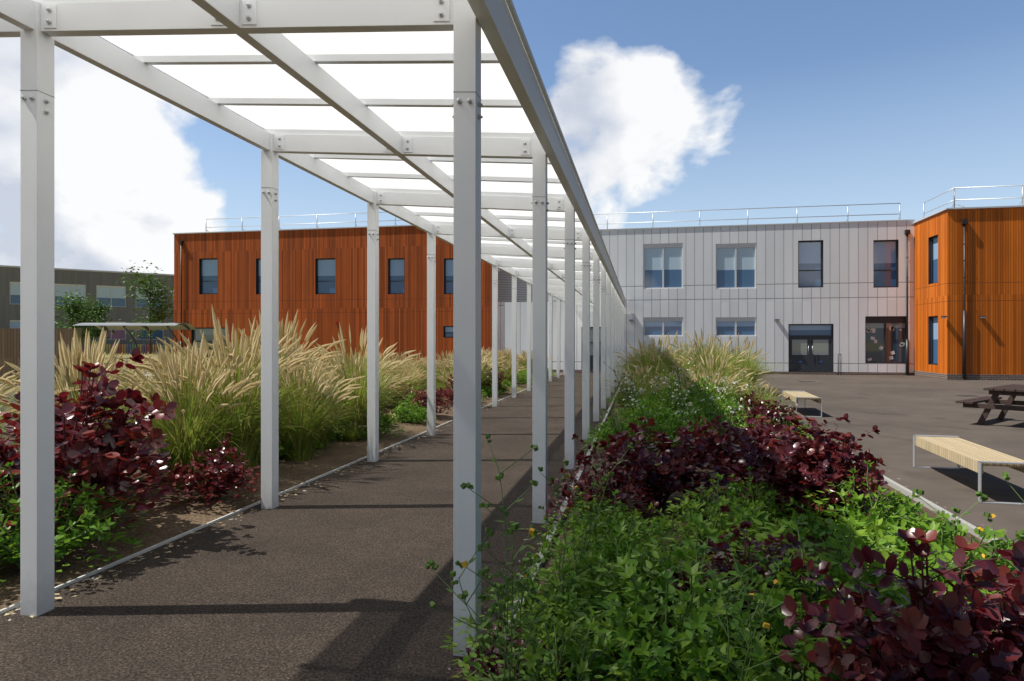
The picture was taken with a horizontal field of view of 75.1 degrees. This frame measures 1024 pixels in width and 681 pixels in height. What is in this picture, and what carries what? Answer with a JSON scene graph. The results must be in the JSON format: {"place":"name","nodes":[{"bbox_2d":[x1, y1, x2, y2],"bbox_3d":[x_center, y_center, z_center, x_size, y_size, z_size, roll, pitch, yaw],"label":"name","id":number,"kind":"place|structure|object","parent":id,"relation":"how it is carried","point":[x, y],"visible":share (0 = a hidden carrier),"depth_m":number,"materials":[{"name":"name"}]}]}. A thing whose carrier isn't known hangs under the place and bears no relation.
{"place":"outdoors","nodes":[
{"label":"outdoors","id":0,"kind":"place"},
{"bbox_2d":[0,265,173,352],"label":"distant school block","id":1,"kind":"structure","parent":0,"point":[101,283],"depth_m":89.15,"materials":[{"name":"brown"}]},
{"bbox_2d":[103,352,171,358],"bbox_3d":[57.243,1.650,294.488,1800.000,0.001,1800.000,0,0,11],"label":"terrain","id":2,"kind":"structure","parent":0,"point":[129,356],"depth_m":73.22,"materials":[{"name":"beige plant"}]},
{"bbox_2d":[82,344,173,354],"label":"coloured post fence","id":3,"kind":"object","parent":2,"relation":"on","point":[131,348],"visible":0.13,"depth_m":77.94,"materials":[{"name":"multicoloured"}]},
{"bbox_2d":[87,359,211,372],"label":"lawn ground","id":4,"kind":"structure","parent":0,"point":[130,361],"depth_m":50.86,"materials":[{"name":"green plant"}]},
{"bbox_2d":[54,285,103,345],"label":"birch tree","id":5,"kind":"object","parent":4,"relation":"on","point":[75,307],"visible":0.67,"depth_m":46.68,"materials":[{"name":"green plant"}]},
{"bbox_2d":[67,291,118,358],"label":"birch tree","id":6,"kind":"object","parent":4,"relation":"on","point":[98,332],"visible":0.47,"depth_m":59.97,"materials":[{"name":"green plant"}]},
{"bbox_2d":[72,323,196,373],"bbox_3d":[-19.500,0.372,34.156,6.000,2.568,3.112,0,0,0],"label":"cycle shelter","id":7,"kind":"object","parent":4,"relation":"on","point":[148,326],"visible":0.71,"depth_m":34.57,"materials":[{"name":"grey metal"}]},
{"bbox_2d":[115,260,173,362],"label":"birch tree","id":8,"kind":"object","parent":4,"relation":"on","point":[158,317],"visible":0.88,"depth_m":45.86,"materials":[{"name":"green plant"}]},
{"bbox_2d":[173,212,491,368],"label":"building","id":9,"kind":"structure","parent":4,"relation":"on","point":[323,278],"depth_m":39.48,"materials":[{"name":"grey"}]},
{"bbox_2d":[0,372,622,680],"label":"walkway","id":10,"kind":"structure","parent":0,"point":[330,577],"depth_m":4.45,"materials":[{"name":"asphalt"}]},
{"bbox_2d":[0,0,626,655],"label":"canopy frame","id":11,"kind":"object","parent":10,"relation":"on","point":[78,28],"visible":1,"depth_m":4.53,"materials":[{"name":"metal"}]},
{"bbox_2d":[99,0,622,294],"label":"canopy roof panels","id":12,"kind":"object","parent":11,"relation":"attached to","point":[397,81],"depth_m":5.23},
{"bbox_2d":[0,372,1023,627],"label":"paved courtyard","id":13,"kind":"structure","parent":0,"point":[900,412],"depth_m":12.89,"materials":[{"name":"asphalt"}]},
{"bbox_2d":[0,354,72,386],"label":"picket fence","id":14,"kind":"object","parent":13,"relation":"on","point":[8,366],"visible":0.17,"depth_m":23.59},
{"bbox_2d":[0,328,81,379],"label":"close board fence","id":15,"kind":"object","parent":13,"relation":"on","point":[10,343],"visible":0.4,"depth_m":27.48,"materials":[{"name":"wood"}]},
{"bbox_2d":[0,375,555,609],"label":"planting bed","id":16,"kind":"object","parent":13,"relation":"on","point":[183,516],"visible":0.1,"depth_m":6.41,"materials":[{"name":"soil"}]},
{"bbox_2d":[0,365,19,434],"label":"grass clump","id":17,"kind":"object","parent":16,"relation":"on","point":[9,378],"visible":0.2,"depth_m":8.36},
{"bbox_2d":[0,383,79,455],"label":"grass clump","id":18,"kind":"object","parent":16,"relation":"on","point":[56,393],"visible":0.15,"depth_m":6.83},
{"bbox_2d":[0,461,148,582],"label":"green shrub","id":19,"kind":"object","parent":16,"relation":"on","point":[90,526],"visible":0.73,"depth_m":4.70,"materials":[{"name":"green plant"}]},
{"bbox_2d":[0,392,169,507],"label":"shrub","id":20,"kind":"object","parent":16,"relation":"on","point":[7,416],"visible":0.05,"depth_m":6.22,"materials":[{"name":"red plant"}]},
{"bbox_2d":[0,348,179,548],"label":"shrub","id":21,"kind":"object","parent":16,"relation":"on","point":[87,451],"visible":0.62,"depth_m":5.26,"materials":[{"name":"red plant"}]},
{"bbox_2d":[0,326,198,449],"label":"grass clump","id":22,"kind":"object","parent":16,"relation":"on","point":[95,354],"visible":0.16,"depth_m":7.09,"materials":[{"name":"plant"}]},
{"bbox_2d":[121,337,260,464],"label":"grass clump","id":23,"kind":"object","parent":16,"relation":"on","point":[166,350],"visible":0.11,"depth_m":7.97,"materials":[{"name":"plant"}]},
{"bbox_2d":[107,332,284,488],"bbox_3d":[-3.598,0.751,7.328,2.089,1.710,2.173,0,0,21],"label":"grass clump","id":24,"kind":"object","parent":16,"relation":"on","point":[183,446],"visible":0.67,"depth_m":7.12,"materials":[{"name":"plant"}]},
{"bbox_2d":[111,339,285,453],"bbox_3d":[-4.424,0.799,9.293,3.554,1.618,2.864,-4,3,-35],"label":"grass clump","id":25,"kind":"object","parent":16,"relation":"on","point":[214,357],"depth_m":9.11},
{"bbox_2d":[163,433,260,504],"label":"shrub","id":26,"kind":"object","parent":16,"relation":"on","point":[220,480],"visible":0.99,"depth_m":6.59,"materials":[{"name":"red plant"}]},
{"bbox_2d":[124,306,346,474],"bbox_3d":[-3.306,0.591,7.929,2.452,2.048,2.562,0,0,25],"label":"grass clump","id":27,"kind":"object","parent":16,"relation":"on","point":[251,455],"visible":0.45,"depth_m":7.82,"materials":[{"name":"plant"}]},
{"bbox_2d":[199,310,348,446],"bbox_3d":[-3.456,0.503,9.586,2.506,2.198,2.488,0,0,10],"label":"grass clump","id":28,"kind":"object","parent":16,"relation":"on","point":[290,329],"visible":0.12,"depth_m":9.55,"materials":[{"name":"plant"}]},
{"bbox_2d":[241,351,365,460],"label":"grass clump","id":29,"kind":"object","parent":16,"relation":"on","point":[303,438],"visible":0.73,"depth_m":8.79,"materials":[{"name":"plant"}]},
{"bbox_2d":[290,373,361,449],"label":"grass clump","id":30,"kind":"object","parent":16,"relation":"on","point":[324,440],"visible":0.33,"depth_m":9.73,"materials":[{"name":"plant"}]},
{"bbox_2d":[339,421,366,441],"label":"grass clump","id":31,"kind":"object","parent":16,"relation":"on","point":[354,437],"visible":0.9,"depth_m":10.49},
{"bbox_2d":[321,347,406,402],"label":"grass clump","id":32,"kind":"object","parent":16,"relation":"on","point":[388,371],"visible":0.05,"depth_m":14.27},
{"bbox_2d":[332,411,404,438],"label":"green shrub","id":33,"kind":"object","parent":16,"relation":"on","point":[386,420],"visible":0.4,"depth_m":11.07,"materials":[{"name":"green plant"}]},
{"bbox_2d":[299,323,440,437],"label":"grass clump","id":34,"kind":"object","parent":16,"relation":"on","point":[360,401],"visible":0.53,"depth_m":10.76,"materials":[{"name":"plant"}]},
{"bbox_2d":[381,379,416,407],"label":"shrub","id":35,"kind":"object","parent":16,"relation":"on","point":[399,396],"visible":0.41,"depth_m":15.29,"materials":[{"name":"green plant"}]},
{"bbox_2d":[386,366,424,399],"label":"grass clump","id":36,"kind":"object","parent":16,"relation":"on","point":[403,374],"visible":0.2,"depth_m":16.52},
{"bbox_2d":[389,363,426,396],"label":"grass clump","id":37,"kind":"object","parent":16,"relation":"on","point":[409,380],"visible":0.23,"depth_m":17.83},
{"bbox_2d":[391,403,426,422],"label":"green shrub","id":38,"kind":"object","parent":16,"relation":"on","point":[405,408],"visible":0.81,"depth_m":12.85,"materials":[{"name":"green plant"}]},
{"bbox_2d":[403,403,436,423],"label":"green shrub","id":39,"kind":"object","parent":16,"relation":"on","point":[419,418],"visible":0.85,"depth_m":12.83,"materials":[{"name":"green plant"}]},
{"bbox_2d":[410,388,451,414],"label":"shrub","id":40,"kind":"object","parent":16,"relation":"on","point":[422,398],"visible":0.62,"depth_m":13.79,"materials":[{"name":"red plant"}]},
{"bbox_2d":[438,346,506,388],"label":"grass clump","id":41,"kind":"object","parent":16,"relation":"on","point":[483,361],"visible":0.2,"depth_m":19.05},
{"bbox_2d":[481,365,509,390],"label":"shrub","id":42,"kind":"object","parent":16,"relation":"on","point":[499,379],"visible":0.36,"depth_m":19.77,"materials":[{"name":"green plant"}]},
{"bbox_2d":[499,359,526,385],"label":"grass clump","id":43,"kind":"object","parent":16,"relation":"on","point":[508,376],"visible":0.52,"depth_m":23.23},
{"bbox_2d":[4,393,992,671],"bbox_3d":[1.902,1.641,11.333,6.971,0.008,21.002,0,0,11],"label":"edge debris","id":44,"kind":"object","parent":13,"relation":"on","point":[282,499],"visible":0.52,"depth_m":5.17,"materials":[{"name":"brown plant"}]},
{"bbox_2d":[0,374,1002,673],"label":"path edging","id":45,"kind":"object","parent":13,"relation":"on","point":[888,480],"visible":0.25,"depth_m":6.08,"materials":[{"name":"concrete"}]},
{"bbox_2d":[552,203,914,374],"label":"white building","id":46,"kind":"structure","parent":13,"relation":"on","point":[825,298],"depth_m":32.49,"materials":[{"name":"white"}]},
{"bbox_2d":[502,381,1016,680],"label":"planting bed","id":47,"kind":"object","parent":13,"relation":"on","point":[664,511],"visible":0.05,"depth_m":5.74,"materials":[{"name":"soil"}]},
{"bbox_2d":[425,434,561,680],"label":"yellow weed","id":48,"kind":"object","parent":47,"relation":"on","point":[521,585],"visible":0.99,"depth_m":2.52,"materials":[{"name":"green plant"}]},
{"bbox_2d":[449,615,580,680],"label":"shrub","id":49,"kind":"object","parent":47,"relation":"on","point":[494,669],"visible":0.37,"depth_m":2.97,"materials":[{"name":"green plant"}]},
{"bbox_2d":[439,538,641,679],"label":"green shrub","id":50,"kind":"object","parent":47,"relation":"on","point":[563,614],"visible":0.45,"depth_m":3.29,"materials":[{"name":"green plant"}]},
{"bbox_2d":[458,606,665,680],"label":"green shrub","id":51,"kind":"object","parent":47,"relation":"on","point":[541,670],"visible":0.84,"depth_m":2.77,"materials":[{"name":"green plant"}]},
{"bbox_2d":[513,545,657,673],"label":"green shrub","id":52,"kind":"object","parent":47,"relation":"on","point":[570,570],"visible":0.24,"depth_m":3.56,"materials":[{"name":"green plant"}]},
{"bbox_2d":[538,439,633,594],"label":"yellow weed","id":53,"kind":"object","parent":47,"relation":"on","point":[576,498],"visible":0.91,"depth_m":3.92,"materials":[{"name":"green plant"}]},
{"bbox_2d":[537,484,650,556],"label":"green shrub","id":54,"kind":"object","parent":47,"relation":"on","point":[581,502],"visible":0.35,"depth_m":5.18,"materials":[{"name":"green plant"}]},
{"bbox_2d":[544,433,659,524],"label":"shrub","id":55,"kind":"object","parent":47,"relation":"on","point":[620,477],"visible":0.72,"depth_m":5.82,"materials":[{"name":"red plant"}]},
{"bbox_2d":[528,489,690,600],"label":"green shrub","id":56,"kind":"object","parent":47,"relation":"on","point":[622,528],"visible":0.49,"depth_m":4.42,"materials":[{"name":"green plant"}]},
{"bbox_2d":[538,531,687,628],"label":"green shrub","id":57,"kind":"object","parent":47,"relation":"on","point":[648,576],"visible":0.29,"depth_m":3.91,"materials":[{"name":"green plant"}]},
{"bbox_2d":[581,413,651,451],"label":"green shrub","id":58,"kind":"object","parent":47,"relation":"on","point":[600,435],"visible":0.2,"depth_m":9.45,"materials":[{"name":"green plant"}]},
{"bbox_2d":[585,406,654,452],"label":"green shrub","id":59,"kind":"object","parent":47,"relation":"on","point":[611,430],"visible":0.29,"depth_m":9.46,"materials":[{"name":"green plant"}]},
{"bbox_2d":[603,358,644,410],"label":"flowering plant","id":60,"kind":"object","parent":47,"relation":"on","point":[633,389],"visible":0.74,"depth_m":11.23,"materials":[{"name":"green plant"}]},
{"bbox_2d":[600,365,654,413],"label":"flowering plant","id":61,"kind":"object","parent":47,"relation":"on","point":[637,386],"visible":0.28,"depth_m":14.45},
{"bbox_2d":[602,399,666,433],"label":"green shrub","id":62,"kind":"object","parent":47,"relation":"on","point":[630,413],"visible":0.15,"depth_m":10.84,"materials":[{"name":"green plant"}]},
{"bbox_2d":[611,339,670,379],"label":"grass clump","id":63,"kind":"object","parent":47,"relation":"on","point":[639,343],"visible":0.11,"depth_m":19.55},
{"bbox_2d":[609,353,683,388],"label":"grass clump","id":64,"kind":"object","parent":47,"relation":"on","point":[652,370],"visible":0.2,"depth_m":16.14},
{"bbox_2d":[608,334,692,379],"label":"grass clump","id":65,"kind":"object","parent":47,"relation":"on","point":[653,344],"visible":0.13,"depth_m":17.85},
{"bbox_2d":[589,416,727,516],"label":"shrub","id":66,"kind":"object","parent":47,"relation":"on","point":[676,471],"visible":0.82,"depth_m":6.14,"materials":[{"name":"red plant"}]},
{"bbox_2d":[619,332,699,368],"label":"grass clump","id":67,"kind":"object","parent":47,"relation":"on","point":[674,341],"visible":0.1,"depth_m":18.58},
{"bbox_2d":[625,400,694,464],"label":"green shrub","id":68,"kind":"object","parent":47,"relation":"on","point":[642,412],"visible":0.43,"depth_m":8.93,"materials":[{"name":"green plant"}]},
{"bbox_2d":[639,375,693,416],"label":"green shrub","id":69,"kind":"object","parent":47,"relation":"on","point":[673,386],"visible":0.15,"depth_m":11.67,"materials":[{"name":"green plant"}]},
{"bbox_2d":[545,568,793,680],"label":"green shrub","id":70,"kind":"object","parent":47,"relation":"on","point":[697,670],"visible":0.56,"depth_m":2.78,"materials":[{"name":"green plant"}]},
{"bbox_2d":[669,382,704,425],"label":"flowering plant","id":71,"kind":"object","parent":47,"relation":"on","point":[687,412],"visible":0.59,"depth_m":9.29,"materials":[{"name":"green plant"}]},
{"bbox_2d":[652,367,724,395],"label":"grass clump","id":72,"kind":"object","parent":47,"relation":"on","point":[686,374],"visible":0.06,"depth_m":13.12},
{"bbox_2d":[651,369,727,419],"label":"flowering plant","id":73,"kind":"object","parent":47,"relation":"on","point":[695,386],"visible":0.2,"depth_m":11.20,"materials":[{"name":"green plant"}]},
{"bbox_2d":[546,513,845,680],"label":"green shrub","id":74,"kind":"object","parent":47,"relation":"on","point":[699,621],"visible":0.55,"depth_m":3.04,"materials":[{"name":"green plant"}]},
{"bbox_2d":[662,378,746,433],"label":"flowering plant","id":75,"kind":"object","parent":47,"relation":"on","point":[706,407],"visible":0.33,"depth_m":9.59,"materials":[{"name":"green plant"}]},
{"bbox_2d":[664,343,746,380],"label":"grass clump","id":76,"kind":"object","parent":47,"relation":"on","point":[711,352],"visible":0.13,"depth_m":15.79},
{"bbox_2d":[674,401,738,449],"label":"green shrub","id":77,"kind":"object","parent":47,"relation":"on","point":[709,420],"visible":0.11,"depth_m":9.11,"materials":[{"name":"green plant"}]},
{"bbox_2d":[637,472,783,563],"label":"green shrub","id":78,"kind":"object","parent":47,"relation":"on","point":[750,513],"visible":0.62,"depth_m":4.96,"materials":[{"name":"green plant"}]},
{"bbox_2d":[665,328,758,377],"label":"grass clump","id":79,"kind":"object","parent":47,"relation":"on","point":[701,335],"visible":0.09,"depth_m":18.39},
{"bbox_2d":[675,376,748,413],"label":"green shrub","id":80,"kind":"object","parent":47,"relation":"on","point":[702,379],"visible":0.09,"depth_m":11.53,"materials":[{"name":"green plant"}]},
{"bbox_2d":[677,370,751,398],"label":"grass clump","id":81,"kind":"object","parent":47,"relation":"on","point":[706,377],"visible":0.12,"depth_m":12.48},
{"bbox_2d":[659,342,773,388],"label":"grass clump","id":82,"kind":"object","parent":47,"relation":"on","point":[713,356],"visible":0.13,"depth_m":15.27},
{"bbox_2d":[665,352,775,399],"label":"grass clump","id":83,"kind":"object","parent":47,"relation":"on","point":[721,366],"visible":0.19,"depth_m":12.80,"materials":[{"name":"plant"}]},
{"bbox_2d":[678,415,775,490],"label":"shrub","id":84,"kind":"object","parent":47,"relation":"on","point":[713,446],"visible":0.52,"depth_m":7.28,"materials":[{"name":"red plant"}]},
{"bbox_2d":[710,373,756,433],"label":"flowering plant","id":85,"kind":"object","parent":47,"relation":"on","point":[740,406],"visible":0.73,"depth_m":8.45,"materials":[{"name":"green plant"}]},
{"bbox_2d":[651,504,827,638],"bbox_3d":[1.300,1.287,3.744,1.073,0.638,1.027,2,-3,12],"label":"shrub","id":86,"kind":"object","parent":47,"relation":"on","point":[721,565],"visible":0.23,"depth_m":3.70,"materials":[{"name":"red plant"}]},
{"bbox_2d":[695,532,802,680],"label":"yellow weed","id":87,"kind":"object","parent":47,"relation":"on","point":[726,594],"visible":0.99,"depth_m":2.43,"materials":[{"name":"green plant"}]},
{"bbox_2d":[696,466,809,541],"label":"green shrub","id":88,"kind":"object","parent":47,"relation":"on","point":[733,489],"visible":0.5,"depth_m":5.62,"materials":[{"name":"green plant"}]},
{"bbox_2d":[727,339,793,388],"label":"grass clump","id":89,"kind":"object","parent":47,"relation":"on","point":[757,371],"visible":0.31,"depth_m":20.04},
{"bbox_2d":[722,416,801,468],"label":"shrub","id":90,"kind":"object","parent":47,"relation":"on","point":[765,431],"visible":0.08,"depth_m":7.61,"materials":[{"name":"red plant"}]},
{"bbox_2d":[733,380,790,408],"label":"grass clump","id":91,"kind":"object","parent":47,"relation":"on","point":[758,394],"visible":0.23,"depth_m":12.39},
{"bbox_2d":[668,622,860,680],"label":"green shrub","id":92,"kind":"object","parent":47,"relation":"on","point":[759,672],"visible":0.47,"depth_m":2.62,"materials":[{"name":"green plant"}]},
{"bbox_2d":[737,396,798,429],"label":"shrub","id":93,"kind":"object","parent":47,"relation":"on","point":[773,412],"visible":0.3,"depth_m":10.16,"materials":[{"name":"red plant"}]},
{"bbox_2d":[715,413,860,518],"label":"shrub","id":94,"kind":"object","parent":47,"relation":"on","point":[770,469],"visible":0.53,"depth_m":5.91,"materials":[{"name":"red plant"}]},
{"bbox_2d":[723,554,902,676],"bbox_3d":[1.568,1.361,3.261,1.193,0.545,1.106,3,-4,-35],"label":"green shrub","id":95,"kind":"object","parent":47,"relation":"on","point":[785,576],"visible":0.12,"depth_m":3.41,"materials":[{"name":"green plant"}]},
{"bbox_2d":[674,507,966,647],"bbox_3d":[1.740,1.329,3.902,1.686,0.625,1.648,-3,4,-12],"label":"green shrub","id":96,"kind":"object","parent":47,"relation":"on","point":[853,536],"visible":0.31,"depth_m":3.90,"materials":[{"name":"green plant"}]},
{"bbox_2d":[771,425,888,540],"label":"shrub","id":97,"kind":"object","parent":47,"relation":"on","point":[845,458],"visible":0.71,"depth_m":5.44,"materials":[{"name":"red plant"}]},
{"bbox_2d":[777,460,950,557],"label":"green shrub","id":98,"kind":"object","parent":47,"relation":"on","point":[902,508],"visible":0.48,"depth_m":4.94,"materials":[{"name":"green plant"}]},
{"bbox_2d":[778,527,1023,680],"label":"shrub","id":99,"kind":"object","parent":47,"relation":"on","point":[927,635],"visible":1,"depth_m":2.29,"materials":[{"name":"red plant"}]},
{"bbox_2d":[834,495,969,547],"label":"green shrub","id":100,"kind":"object","parent":47,"relation":"on","point":[916,518],"visible":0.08,"depth_m":5.08,"materials":[{"name":"green plant"}]},
{"bbox_2d":[805,560,1012,674],"bbox_3d":[1.908,1.314,3.000,1.168,0.587,1.233,-3,-3,-1],"label":"green shrub","id":101,"kind":"object","parent":47,"relation":"on","point":[895,587],"visible":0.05,"depth_m":3.09,"materials":[{"name":"green plant"}]},
{"bbox_2d":[828,513,1023,600],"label":"green shrub","id":102,"kind":"object","parent":47,"relation":"on","point":[943,534],"visible":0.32,"depth_m":4.01,"materials":[{"name":"green plant"}]},
{"bbox_2d":[913,471,1023,630],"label":"yellow weed","id":103,"kind":"object","parent":47,"relation":"on","point":[984,497],"visible":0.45,"depth_m":3.11,"materials":[{"name":"green plant"}]},
{"bbox_2d":[969,559,1023,680],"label":"plant","id":104,"kind":"object","parent":47,"relation":"on","point":[1005,575],"visible":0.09,"depth_m":2.82,"materials":[{"name":"red plant"}]},
{"bbox_2d":[782,390,821,416],"bbox_3d":[6.644,1.436,15.314,0.520,0.420,2.000,0,0,14],"label":"bench","id":105,"kind":"object","parent":13,"relation":"on","point":[794,396],"visible":0.92,"depth_m":14.93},
{"bbox_2d":[913,435,1023,504],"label":"bench","id":106,"kind":"object","parent":13,"relation":"on","point":[972,456],"visible":0.99,"depth_m":7.42,"materials":[{"name":"wood"}]},
{"bbox_2d":[955,384,1023,424],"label":"picnic table","id":107,"kind":"object","parent":13,"relation":"on","point":[1013,391],"visible":0.95,"depth_m":12.89,"materials":[{"name":"wood"}]},
{"bbox_2d":[0,0,1023,273],"label":"sky","id":108,"kind":"structure","parent":0,"point":[658,105],"materials":[{"name":"blue"}]},
{"bbox_2d":[498,269,548,367],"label":"link building","id":109,"kind":"structure","parent":0,"point":[504,310],"depth_m":35.37,"materials":[{"name":"metal"}]},
{"bbox_2d":[912,185,1023,380],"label":"orange building","id":110,"kind":"structure","parent":0,"point":[968,293],"depth_m":27.75,"materials":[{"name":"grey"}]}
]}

